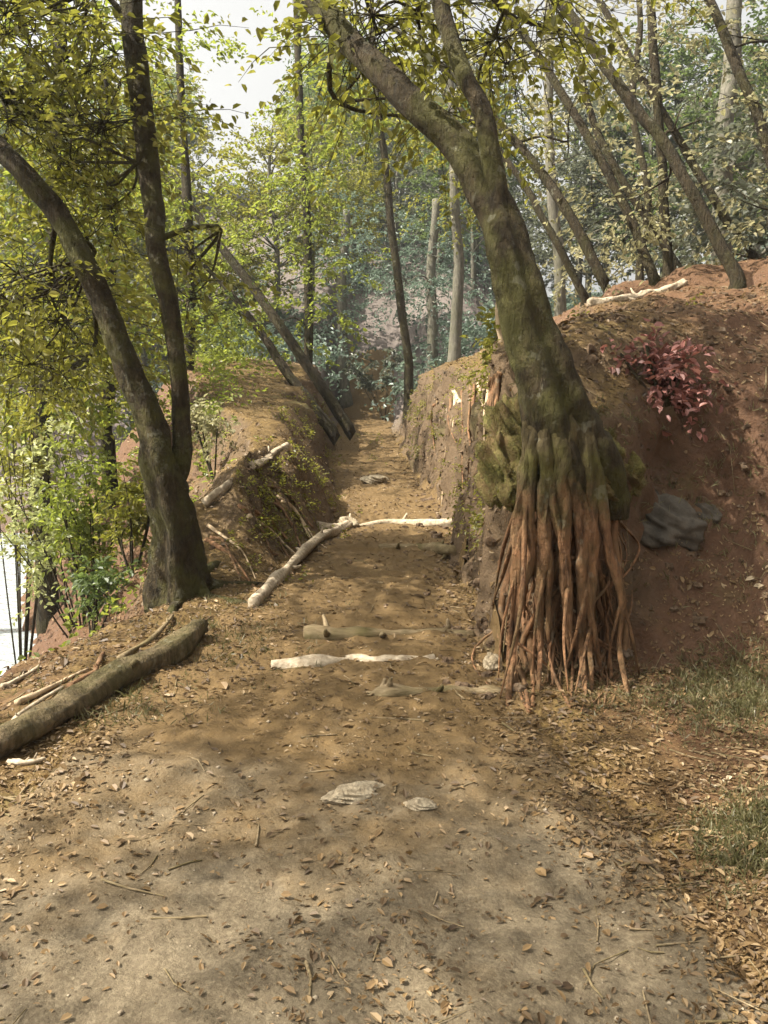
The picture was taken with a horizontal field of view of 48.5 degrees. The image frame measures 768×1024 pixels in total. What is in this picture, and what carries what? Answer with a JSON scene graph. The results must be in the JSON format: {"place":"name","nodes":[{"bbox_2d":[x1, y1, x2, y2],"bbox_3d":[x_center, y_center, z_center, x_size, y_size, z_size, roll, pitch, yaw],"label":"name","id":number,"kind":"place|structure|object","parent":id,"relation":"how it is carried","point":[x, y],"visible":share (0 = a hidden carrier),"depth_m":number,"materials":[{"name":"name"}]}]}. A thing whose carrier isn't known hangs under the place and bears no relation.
{"place":"outdoors","nodes":[
{"label":"outdoors","id":0,"kind":"place"},
{"bbox_2d":[0,533,36,677],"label":"stream","id":1,"kind":"structure","parent":0,"point":[6,653],"depth_m":15.92,"materials":[{"name":"grey liquid"}]},
{"bbox_2d":[0,349,767,1023],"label":"trail","id":2,"kind":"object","parent":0,"point":[496,879],"visible":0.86,"depth_m":3.04,"materials":[{"name":"soil"}]},
{"bbox_2d":[248,520,352,607],"bbox_3d":[-0.746,0.378,8.115,0.232,0.261,3.595,1,8,9],"label":"edging log","id":3,"kind":"object","parent":2,"relation":"on","point":[274,579],"visible":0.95,"depth_m":7.59,"materials":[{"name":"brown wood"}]},
{"bbox_2d":[320,780,385,804],"bbox_3d":[-0.118,1.159,3.493,0.303,0.078,0.121,-3,8,-20],"label":"stone","id":4,"kind":"object","parent":2,"relation":"on","point":[350,793],"visible":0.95,"depth_m":3.46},
{"bbox_2d":[271,654,435,668],"bbox_3d":[-0.191,0.957,5.313,1.035,0.186,0.255,-1,8,-10],"label":"step log","id":5,"kind":"object","parent":2,"relation":"on","point":[312,659],"visible":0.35,"depth_m":5.21,"materials":[{"name":"brown wood"}]},
{"bbox_2d":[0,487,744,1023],"bbox_3d":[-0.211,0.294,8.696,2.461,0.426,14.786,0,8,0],"label":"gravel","id":6,"kind":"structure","parent":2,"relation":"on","point":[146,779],"depth_m":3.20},
{"bbox_2d":[360,474,388,483],"bbox_3d":[-0.157,-0.496,13.666,0.473,0.220,0.343,0,8,0],"label":"stone","id":7,"kind":"object","parent":2,"relation":"on","point":[376,479],"visible":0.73,"depth_m":13.54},
{"bbox_2d":[316,513,452,529],"bbox_3d":[0.022,0.143,10.023,1.644,0.262,0.740,0,8,0],"label":"step log","id":8,"kind":"object","parent":2,"relation":"on","point":[436,522],"visible":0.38,"depth_m":9.98,"materials":[{"name":"brown wood"}]},
{"bbox_2d":[303,614,474,639],"bbox_3d":[0.037,0.820,5.728,1.166,0.230,0.247,0,8,-3],"label":"step log","id":9,"kind":"object","parent":2,"relation":"on","point":[325,631],"visible":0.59,"depth_m":5.70,"materials":[{"name":"brown wood"}]},
{"bbox_2d":[378,540,456,559],"bbox_3d":[0.417,0.370,8.400,0.432,0.254,1.090,-7,10,-44],"label":"step log","id":10,"kind":"object","parent":2,"relation":"on","point":[445,550],"visible":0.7,"depth_m":8.45,"materials":[{"name":"brown wood"}]},
{"bbox_2d":[403,797,437,810],"bbox_3d":[0.145,1.161,3.371,0.140,0.048,0.081,0,8,0],"label":"stone","id":11,"kind":"object","parent":2,"relation":"on","point":[418,804],"visible":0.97,"depth_m":3.35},
{"bbox_2d":[366,677,504,696],"bbox_3d":[0.292,0.993,4.694,0.785,0.198,0.160,-1,8,-8],"label":"step log","id":12,"kind":"object","parent":2,"relation":"on","point":[388,688],"visible":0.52,"depth_m":4.66,"materials":[{"name":"brown wood"}]},
{"bbox_2d":[0,182,767,1000],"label":"ground","id":13,"kind":"structure","parent":0,"point":[654,592],"depth_m":5.91,"materials":[{"name":"soil"}]},
{"bbox_2d":[0,664,39,688],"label":"fallen stick","id":14,"kind":"object","parent":13,"relation":"on","point":[15,680],"visible":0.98,"depth_m":5.21,"materials":[{"name":"brown wood"}]},
{"bbox_2d":[0,163,44,296],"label":"hillside tree","id":15,"kind":"object","parent":13,"relation":"on","point":[7,186],"visible":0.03,"depth_m":38.64,"materials":[{"name":"green plant"}]},
{"bbox_2d":[6,752,45,765],"bbox_3d":[-1.593,1.101,3.788,0.172,0.062,0.048,0,8,0],"label":"fallen stick","id":16,"kind":"object","parent":13,"relation":"on","point":[21,762],"visible":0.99,"depth_m":3.78,"materials":[{"name":"brown wood"}]},
{"bbox_2d":[0,246,75,456],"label":"hillside tree","id":17,"kind":"object","parent":13,"relation":"on","point":[3,253],"visible":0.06,"depth_m":30.95,"materials":[{"name":"green plant"}]},
{"bbox_2d":[11,685,64,719],"bbox_3d":[-1.844,1.044,4.427,0.087,0.073,0.662,1,8,4],"label":"fallen stick","id":18,"kind":"object","parent":13,"relation":"on","point":[36,702],"visible":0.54,"depth_m":4.53,"materials":[{"name":"brown wood"}]},
{"bbox_2d":[0,43,77,196],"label":"hillside tree","id":19,"kind":"object","parent":13,"relation":"on","point":[21,68],"visible":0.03,"depth_m":51.18,"materials":[{"name":"green plant"}]},
{"bbox_2d":[0,335,86,663],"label":"shrub","id":20,"kind":"object","parent":13,"relation":"on","point":[18,561],"visible":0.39,"depth_m":11.05,"materials":[{"name":"green plant"}]},
{"bbox_2d":[0,131,96,289],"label":"hillside tree","id":21,"kind":"object","parent":13,"relation":"on","point":[28,239],"visible":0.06,"depth_m":36.56,"materials":[{"name":"green plant"}]},
{"bbox_2d":[0,406,102,638],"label":"shrub","id":22,"kind":"object","parent":13,"relation":"on","point":[36,572],"visible":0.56,"depth_m":9.84,"materials":[{"name":"green plant"}]},
{"bbox_2d":[14,668,88,705],"bbox_3d":[-1.863,0.982,4.863,0.064,0.066,0.694,2,8,13],"label":"fallen stick","id":23,"kind":"object","parent":13,"relation":"on","point":[30,696],"visible":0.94,"depth_m":4.70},
{"bbox_2d":[0,59,157,525],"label":"woodland tree","id":24,"kind":"object","parent":13,"relation":"on","point":[14,246],"visible":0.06,"depth_m":13.56,"materials":[{"name":"green plant"}]},
{"bbox_2d":[27,417,135,620],"bbox_3d":[-3.392,0.193,9.493,1.104,2.511,1.556,0,8,0],"label":"shrub","id":25,"kind":"object","parent":13,"relation":"on","point":[83,536],"visible":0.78,"depth_m":9.40,"materials":[{"name":"green plant"}]},
{"bbox_2d":[67,651,104,686],"bbox_3d":[-1.734,0.927,5.085,0.093,0.066,0.743,0,8,-3],"label":"fallen stick","id":26,"kind":"object","parent":13,"relation":"on","point":[95,666],"visible":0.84,"depth_m":4.95,"materials":[{"name":"wood"}]},
{"bbox_2d":[56,552,141,637],"bbox_3d":[-2.749,0.889,8.310,0.845,1.049,1.004,0,8,0],"label":"shrub","id":27,"kind":"object","parent":13,"relation":"on","point":[106,579],"visible":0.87,"depth_m":8.21,"materials":[{"name":"green plant"}]},
{"bbox_2d":[0,618,207,758],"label":"fallen log","id":28,"kind":"object","parent":13,"relation":"on","point":[43,718],"visible":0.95,"depth_m":4.54,"materials":[{"name":"wood"}]},
{"bbox_2d":[0,2,216,512],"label":"woodland tree","id":29,"kind":"object","parent":13,"relation":"on","point":[111,446],"visible":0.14,"depth_m":14.82,"materials":[{"name":"green plant"}]},
{"bbox_2d":[78,459,151,577],"bbox_3d":[-2.619,0.100,8.619,0.865,1.331,0.864,6,10,40],"label":"shrub","id":30,"kind":"object","parent":13,"relation":"on","point":[131,528],"visible":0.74,"depth_m":8.57,"materials":[{"name":"green plant"}]},
{"bbox_2d":[0,0,245,637],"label":"woodland tree","id":31,"kind":"object","parent":13,"relation":"on","point":[43,616],"visible":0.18,"depth_m":12.94,"materials":[{"name":"green plant"}]},
{"bbox_2d":[0,342,266,674],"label":"slope undergrowth","id":32,"kind":"object","parent":13,"relation":"on","point":[202,358],"visible":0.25,"depth_m":12.79,"materials":[{"name":"green plant"}]},
{"bbox_2d":[79,83,203,276],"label":"hillside tree","id":33,"kind":"object","parent":13,"relation":"on","point":[91,101],"visible":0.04,"depth_m":40.39,"materials":[{"name":"green plant"}]},
{"bbox_2d":[58,184,226,429],"bbox_3d":[-9.002,-6.605,31.541,6.844,10.024,7.034,-3,8,-24],"label":"hillside tree","id":34,"kind":"object","parent":13,"relation":"on","point":[143,358],"visible":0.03,"depth_m":30.34,"materials":[{"name":"green plant"}]},
{"bbox_2d":[116,614,173,658],"bbox_3d":[-1.548,0.827,5.700,0.102,0.109,0.857,1,8,9],"label":"fallen stick","id":35,"kind":"object","parent":13,"relation":"on","point":[156,634],"visible":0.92,"depth_m":5.57,"materials":[{"name":"brown wood"}]},
{"bbox_2d":[93,194,214,374],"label":"hillside tree","id":36,"kind":"object","parent":13,"relation":"on","point":[153,356],"visible":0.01,"depth_m":32.93,"materials":[{"name":"green plant"}]},
{"bbox_2d":[0,0,326,613],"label":"forked tree","id":37,"kind":"object","parent":13,"relation":"on","point":[179,569],"visible":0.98,"depth_m":6.93,"materials":[{"name":"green plant"}]},
{"bbox_2d":[65,142,263,379],"bbox_3d":[-8.558,-7.671,31.226,8.236,11.188,6.815,-4,8,-25],"label":"hillside tree","id":38,"kind":"object","parent":13,"relation":"on","point":[205,318],"visible":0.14,"depth_m":30.62,"materials":[{"name":"green plant"}]},
{"bbox_2d":[123,56,219,160],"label":"hillside tree","id":39,"kind":"object","parent":13,"relation":"on","point":[173,95],"visible":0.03,"depth_m":63.26,"materials":[{"name":"green plant"}]},
{"bbox_2d":[150,62,216,167],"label":"hillside tree","id":40,"kind":"object","parent":13,"relation":"on","point":[211,135],"visible":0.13,"depth_m":59.37,"materials":[{"name":"green plant"}]},
{"bbox_2d":[88,0,283,406],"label":"woodland tree","id":41,"kind":"object","parent":13,"relation":"on","point":[186,192],"visible":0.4,"depth_m":17.73,"materials":[{"name":"green plant"}]},
{"bbox_2d":[150,69,222,197],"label":"hillside tree","id":42,"kind":"object","parent":13,"relation":"on","point":[188,113],"visible":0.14,"depth_m":57.07,"materials":[{"name":"green plant"}]},
{"bbox_2d":[167,393,240,479],"bbox_3d":[-2.209,-0.881,10.400,0.985,1.126,0.964,0,8,0],"label":"shrub","id":43,"kind":"object","parent":13,"relation":"on","point":[204,427],"visible":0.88,"depth_m":10.31,"materials":[{"name":"green plant"}]},
{"bbox_2d":[95,98,321,340],"bbox_3d":[-6.752,-9.211,31.203,8.708,11.829,7.205,2,8,12],"label":"hillside tree","id":44,"kind":"object","parent":13,"relation":"on","point":[202,169],"visible":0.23,"depth_m":30.61,"materials":[{"name":"green plant"}]},
{"bbox_2d":[99,143,355,439],"bbox_3d":[-3.569,-4.905,19.538,6.254,7.412,2.475,3,8,20],"label":"slim tree","id":45,"kind":"object","parent":13,"relation":"on","point":[333,405],"visible":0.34,"depth_m":19.03,"materials":[{"name":"brown plant"}]},
{"bbox_2d":[141,263,339,445],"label":"slim tree","id":46,"kind":"object","parent":13,"relation":"on","point":[327,424],"visible":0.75,"depth_m":17.45,"materials":[{"name":"brown plant"}]},
{"bbox_2d":[201,442,289,506],"bbox_3d":[-1.394,-0.427,9.177,0.278,0.563,1.890,2,8,18],"label":"fallen log","id":47,"kind":"object","parent":13,"relation":"on","point":[208,499],"visible":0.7,"depth_m":8.42,"materials":[{"name":"brown wood"}]},
{"bbox_2d":[181,90,359,333],"bbox_3d":[-4.391,-10.899,31.717,6.728,9.139,5.567,-3,8,-24],"label":"hillside tree","id":48,"kind":"object","parent":13,"relation":"on","point":[269,149],"visible":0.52,"depth_m":31.25,"materials":[{"name":"green plant"}]},
{"bbox_2d":[169,0,419,376],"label":"backlit tree","id":49,"kind":"object","parent":13,"relation":"on","point":[305,195],"visible":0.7,"depth_m":21.45,"materials":[{"name":"green plant"}]},
{"bbox_2d":[212,84,384,312],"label":"hillside tree","id":50,"kind":"object","parent":13,"relation":"on","point":[357,199],"visible":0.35,"depth_m":33.53,"materials":[{"name":"green plant"}]},
{"bbox_2d":[265,61,335,171],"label":"hillside tree","id":51,"kind":"object","parent":13,"relation":"on","point":[290,113],"visible":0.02,"depth_m":61.40,"materials":[{"name":"green plant"}]},
{"bbox_2d":[265,35,371,181],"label":"hillside tree","id":52,"kind":"object","parent":13,"relation":"on","point":[307,92],"visible":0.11,"depth_m":49.71,"materials":[{"name":"green plant"}]},
{"bbox_2d":[274,25,395,191],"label":"hillside tree","id":53,"kind":"object","parent":13,"relation":"on","point":[344,80],"visible":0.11,"depth_m":47.26,"materials":[{"name":"green plant"}]},
{"bbox_2d":[287,23,393,176],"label":"hillside tree","id":54,"kind":"object","parent":13,"relation":"on","point":[323,100],"visible":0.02,"depth_m":54.12,"materials":[{"name":"green plant"}]},
{"bbox_2d":[294,55,395,190],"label":"hillside tree","id":55,"kind":"object","parent":13,"relation":"on","point":[334,132],"visible":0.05,"depth_m":52.00,"materials":[{"name":"green plant"}]},
{"bbox_2d":[337,516,358,527],"bbox_3d":[-0.436,0.148,9.916,0.308,0.196,0.224,0,8,0],"label":"stone","id":56,"kind":"object","parent":13,"relation":"on","point":[351,519],"visible":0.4,"depth_m":9.87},
{"bbox_2d":[298,105,402,269],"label":"hillside tree","id":57,"kind":"object","parent":13,"relation":"on","point":[373,172],"visible":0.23,"depth_m":42.98,"materials":[{"name":"green plant"}]},
{"bbox_2d":[289,162,414,408],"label":"woodland tree","id":58,"kind":"object","parent":13,"relation":"on","point":[345,400],"visible":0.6,"depth_m":31.03,"materials":[{"name":"green plant"}]},
{"bbox_2d":[294,0,412,423],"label":"slim tree","id":59,"kind":"object","parent":13,"relation":"on","point":[405,340],"visible":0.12,"depth_m":21.52,"materials":[{"name":"brown plant"}]},
{"bbox_2d":[341,347,404,419],"bbox_3d":[-0.254,-4.424,29.797,2.378,2.624,2.065,-1,8,-11],"label":"shrub","id":60,"kind":"object","parent":13,"relation":"on","point":[369,386],"visible":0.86,"depth_m":29.38,"materials":[{"name":"green plant"}]},
{"bbox_2d":[338,105,427,254],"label":"hillside tree","id":61,"kind":"object","parent":13,"relation":"on","point":[380,167],"visible":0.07,"depth_m":48.45,"materials":[{"name":"green plant"}]},
{"bbox_2d":[0,255,767,1023],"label":"leaf litter","id":62,"kind":"object","parent":13,"relation":"on","point":[760,955],"visible":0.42,"depth_m":3.66,"materials":[{"name":"brown plant"}]},
{"bbox_2d":[0,270,767,916],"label":"grass","id":63,"kind":"structure","parent":13,"relation":"on","point":[758,814],"depth_m":4.48,"materials":[{"name":"plant"}]},
{"bbox_2d":[0,282,767,1023],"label":"twig litter","id":64,"kind":"object","parent":13,"relation":"on","point":[12,798],"visible":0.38,"depth_m":3.44,"materials":[{"name":"brown wood"}]},
{"bbox_2d":[4,286,767,699],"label":"earth clods","id":65,"kind":"object","parent":13,"relation":"on","point":[482,624],"visible":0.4,"depth_m":6.13,"materials":[{"name":"soil"}]},
{"bbox_2d":[321,52,467,265],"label":"hillside tree","id":66,"kind":"object","parent":13,"relation":"on","point":[397,178],"visible":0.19,"depth_m":44.65,"materials":[{"name":"green plant"}]},
{"bbox_2d":[318,198,492,371],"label":"woodland tree","id":67,"kind":"object","parent":13,"relation":"on","point":[430,286],"visible":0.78,"depth_m":29.08,"materials":[{"name":"green plant"}]},
{"bbox_2d":[380,122,482,275],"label":"hillside tree","id":68,"kind":"object","parent":13,"relation":"on","point":[418,182],"visible":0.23,"depth_m":41.17,"materials":[{"name":"green plant"}]},
{"bbox_2d":[97,170,767,435],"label":"undergrowth","id":69,"kind":"object","parent":13,"relation":"on","point":[471,331],"visible":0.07,"depth_m":32.91,"materials":[{"name":"green plant"}]},
{"bbox_2d":[344,1,564,361],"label":"woodland tree","id":70,"kind":"object","parent":13,"relation":"on","point":[454,350],"visible":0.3,"depth_m":25.08,"materials":[{"name":"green plant"}]},
{"bbox_2d":[383,24,544,276],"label":"hillside tree","id":71,"kind":"object","parent":13,"relation":"on","point":[412,209],"visible":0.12,"depth_m":40.67,"materials":[{"name":"green plant"}]},
{"bbox_2d":[226,292,703,583],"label":"bank plants","id":72,"kind":"object","parent":13,"relation":"on","point":[470,521],"visible":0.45,"depth_m":9.05,"materials":[{"name":"green plant"}]},
{"bbox_2d":[431,359,501,505],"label":"exposed roots","id":73,"kind":"object","parent":13,"relation":"on","point":[494,382],"visible":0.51,"depth_m":8.50,"materials":[{"name":"brown plant"}]},
{"bbox_2d":[225,0,727,713],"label":"leaning tree","id":74,"kind":"object","parent":13,"relation":"on","point":[549,452],"visible":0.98,"depth_m":5.01,"materials":[{"name":"brown plant"}]},
{"bbox_2d":[397,64,557,296],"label":"hillside tree","id":75,"kind":"object","parent":13,"relation":"on","point":[472,245],"visible":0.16,"depth_m":38.03,"materials":[{"name":"green plant"}]},
{"bbox_2d":[459,306,500,384],"bbox_3d":[1.131,-1.455,7.510,0.877,0.919,1.211,2,8,14],"label":"shrub","id":76,"kind":"object","parent":13,"relation":"on","point":[489,315],"visible":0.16,"depth_m":7.35,"materials":[{"name":"green plant"}]},
{"bbox_2d":[483,652,502,670],"bbox_3d":[0.654,0.922,5.123,0.121,0.152,0.116,0,8,0],"label":"stone","id":77,"kind":"object","parent":13,"relation":"on","point":[490,660],"visible":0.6,"depth_m":5.09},
{"bbox_2d":[495,304,502,342],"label":"bare sapling","id":78,"kind":"object","parent":13,"relation":"on","point":[498,331],"visible":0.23,"depth_m":7.04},
{"bbox_2d":[370,8,642,292],"bbox_3d":[1.237,-4.013,9.657,3.218,3.944,2.065,2,8,16],"label":"leaning sapling","id":79,"kind":"object","parent":13,"relation":"on","point":[579,232],"visible":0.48,"depth_m":9.15,"materials":[{"name":"brown plant"}]},
{"bbox_2d":[441,88,588,306],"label":"leaning sapling","id":80,"kind":"object","parent":13,"relation":"on","point":[567,264],"visible":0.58,"depth_m":11.64,"materials":[{"name":"brown plant"}]},
{"bbox_2d":[518,200,573,292],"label":"hillside tree","id":81,"kind":"object","parent":13,"relation":"on","point":[531,224],"visible":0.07,"depth_m":59.47,"materials":[{"name":"green plant"}]},
{"bbox_2d":[454,0,676,294],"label":"leaning sapling","id":82,"kind":"object","parent":13,"relation":"on","point":[651,272],"visible":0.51,"depth_m":9.92,"materials":[{"name":"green plant"}]},
{"bbox_2d":[481,64,649,303],"bbox_3d":[8.155,-12.877,36.494,7.322,10.722,7.525,-5,9,-31],"label":"hillside tree","id":83,"kind":"object","parent":13,"relation":"on","point":[537,232],"visible":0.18,"depth_m":35.05,"materials":[{"name":"green plant"}]},
{"bbox_2d":[506,68,657,299],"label":"hillside tree","id":84,"kind":"object","parent":13,"relation":"on","point":[564,219],"visible":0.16,"depth_m":33.86,"materials":[{"name":"green plant"}]},
{"bbox_2d":[514,84,656,294],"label":"hillside tree","id":85,"kind":"object","parent":13,"relation":"on","point":[528,169],"visible":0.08,"depth_m":35.41,"materials":[{"name":"green plant"}]},
{"bbox_2d":[500,0,687,316],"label":"woodland tree","id":86,"kind":"object","parent":13,"relation":"on","point":[559,291],"visible":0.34,"depth_m":21.09,"materials":[{"name":"green plant"}]},
{"bbox_2d":[532,100,677,293],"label":"hillside tree","id":87,"kind":"object","parent":13,"relation":"on","point":[575,150],"visible":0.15,"depth_m":32.59,"materials":[{"name":"green plant"}]},
{"bbox_2d":[465,0,767,288],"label":"leaning sapling","id":88,"kind":"object","parent":13,"relation":"on","point":[693,195],"visible":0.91,"depth_m":8.65,"materials":[{"name":"brown plant"}]},
{"bbox_2d":[567,0,682,269],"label":"leaning sapling","id":89,"kind":"object","parent":13,"relation":"on","point":[615,168],"visible":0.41,"depth_m":11.63,"materials":[{"name":"brown plant"}]},
{"bbox_2d":[587,278,687,306],"bbox_3d":[2.648,-2.259,8.771,1.348,0.378,0.271,-5,9,-32],"label":"fallen log","id":90,"kind":"object","parent":13,"relation":"on","point":[679,284],"visible":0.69,"depth_m":8.70,"materials":[{"name":"brown wood"}]},
{"bbox_2d":[629,0,651,280],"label":"leaning sapling","id":91,"kind":"object","parent":13,"relation":"on","point":[639,151],"visible":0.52,"depth_m":13.52,"materials":[{"name":"brown plant"}]},
{"bbox_2d":[571,91,709,277],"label":"hillside tree","id":92,"kind":"object","parent":13,"relation":"on","point":[642,187],"visible":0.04,"depth_m":37.66,"materials":[{"name":"green plant"}]},
{"bbox_2d":[546,24,739,280],"bbox_3d":[9.539,-11.758,31.143,7.210,10.560,7.410,1,8,10],"label":"hillside tree","id":93,"kind":"object","parent":13,"relation":"on","point":[650,148],"visible":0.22,"depth_m":30.89,"materials":[{"name":"green plant"}]},
{"bbox_2d":[525,0,762,259],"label":"leaning sapling","id":94,"kind":"object","parent":13,"relation":"on","point":[700,176],"visible":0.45,"depth_m":10.74,"materials":[{"name":"brown plant"}]},
{"bbox_2d":[564,0,764,280],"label":"hillside tree","id":95,"kind":"object","parent":13,"relation":"on","point":[714,57],"visible":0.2,"depth_m":31.27,"materials":[{"name":"green plant"}]},
{"bbox_2d":[600,318,737,443],"bbox_3d":[1.917,-0.838,5.974,0.932,1.022,1.093,-4,9,-30],"label":"shrub","id":96,"kind":"object","parent":13,"relation":"on","point":[676,390],"visible":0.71,"depth_m":5.74,"materials":[{"name":"red plant"}]},
{"bbox_2d":[640,489,707,550],"bbox_3d":[1.827,0.059,5.675,0.558,0.438,0.530,0,8,0],"label":"stone","id":97,"kind":"object","parent":13,"relation":"on","point":[683,522],"visible":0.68,"depth_m":5.50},
{"bbox_2d":[598,0,765,278],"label":"leaning sapling","id":98,"kind":"object","parent":13,"relation":"on","point":[654,68],"visible":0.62,"depth_m":10.59,"materials":[{"name":"brown plant"}]},
{"bbox_2d":[616,81,767,275],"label":"hillside tree","id":99,"kind":"object","parent":13,"relation":"on","point":[693,117],"visible":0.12,"depth_m":28.51,"materials":[{"name":"green plant"}]},
{"bbox_2d":[624,0,767,277],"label":"woodland tree","id":100,"kind":"object","parent":13,"relation":"on","point":[725,88],"visible":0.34,"depth_m":16.09,"materials":[{"name":"green plant"}]},
{"bbox_2d":[636,0,767,268],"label":"leaning sapling","id":101,"kind":"object","parent":13,"relation":"on","point":[736,64],"visible":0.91,"depth_m":9.77,"materials":[{"name":"green plant"}]},
{"bbox_2d":[647,61,767,276],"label":"woodland tree","id":102,"kind":"object","parent":13,"relation":"on","point":[686,209],"visible":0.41,"depth_m":11.33,"materials":[{"name":"green plant"}]},
{"bbox_2d":[695,499,721,523],"bbox_3d":[2.149,0.018,5.820,0.316,0.253,0.283,0,8,0],"label":"stone","id":103,"kind":"object","parent":13,"relation":"on","point":[708,510],"visible":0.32,"depth_m":5.71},
{"bbox_2d":[651,56,767,248],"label":"hillside tree","id":104,"kind":"object","parent":13,"relation":"on","point":[745,69],"visible":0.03,"depth_m":31.97,"materials":[{"name":"green plant"}]},
{"bbox_2d":[667,0,767,255],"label":"hillside tree","id":105,"kind":"object","parent":13,"relation":"on","point":[757,65],"visible":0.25,"depth_m":28.70,"materials":[{"name":"green plant"}]},
{"bbox_2d":[0,0,767,297],"label":"sky","id":106,"kind":"structure","parent":0,"point":[260,86],"materials":[{"name":"white"}]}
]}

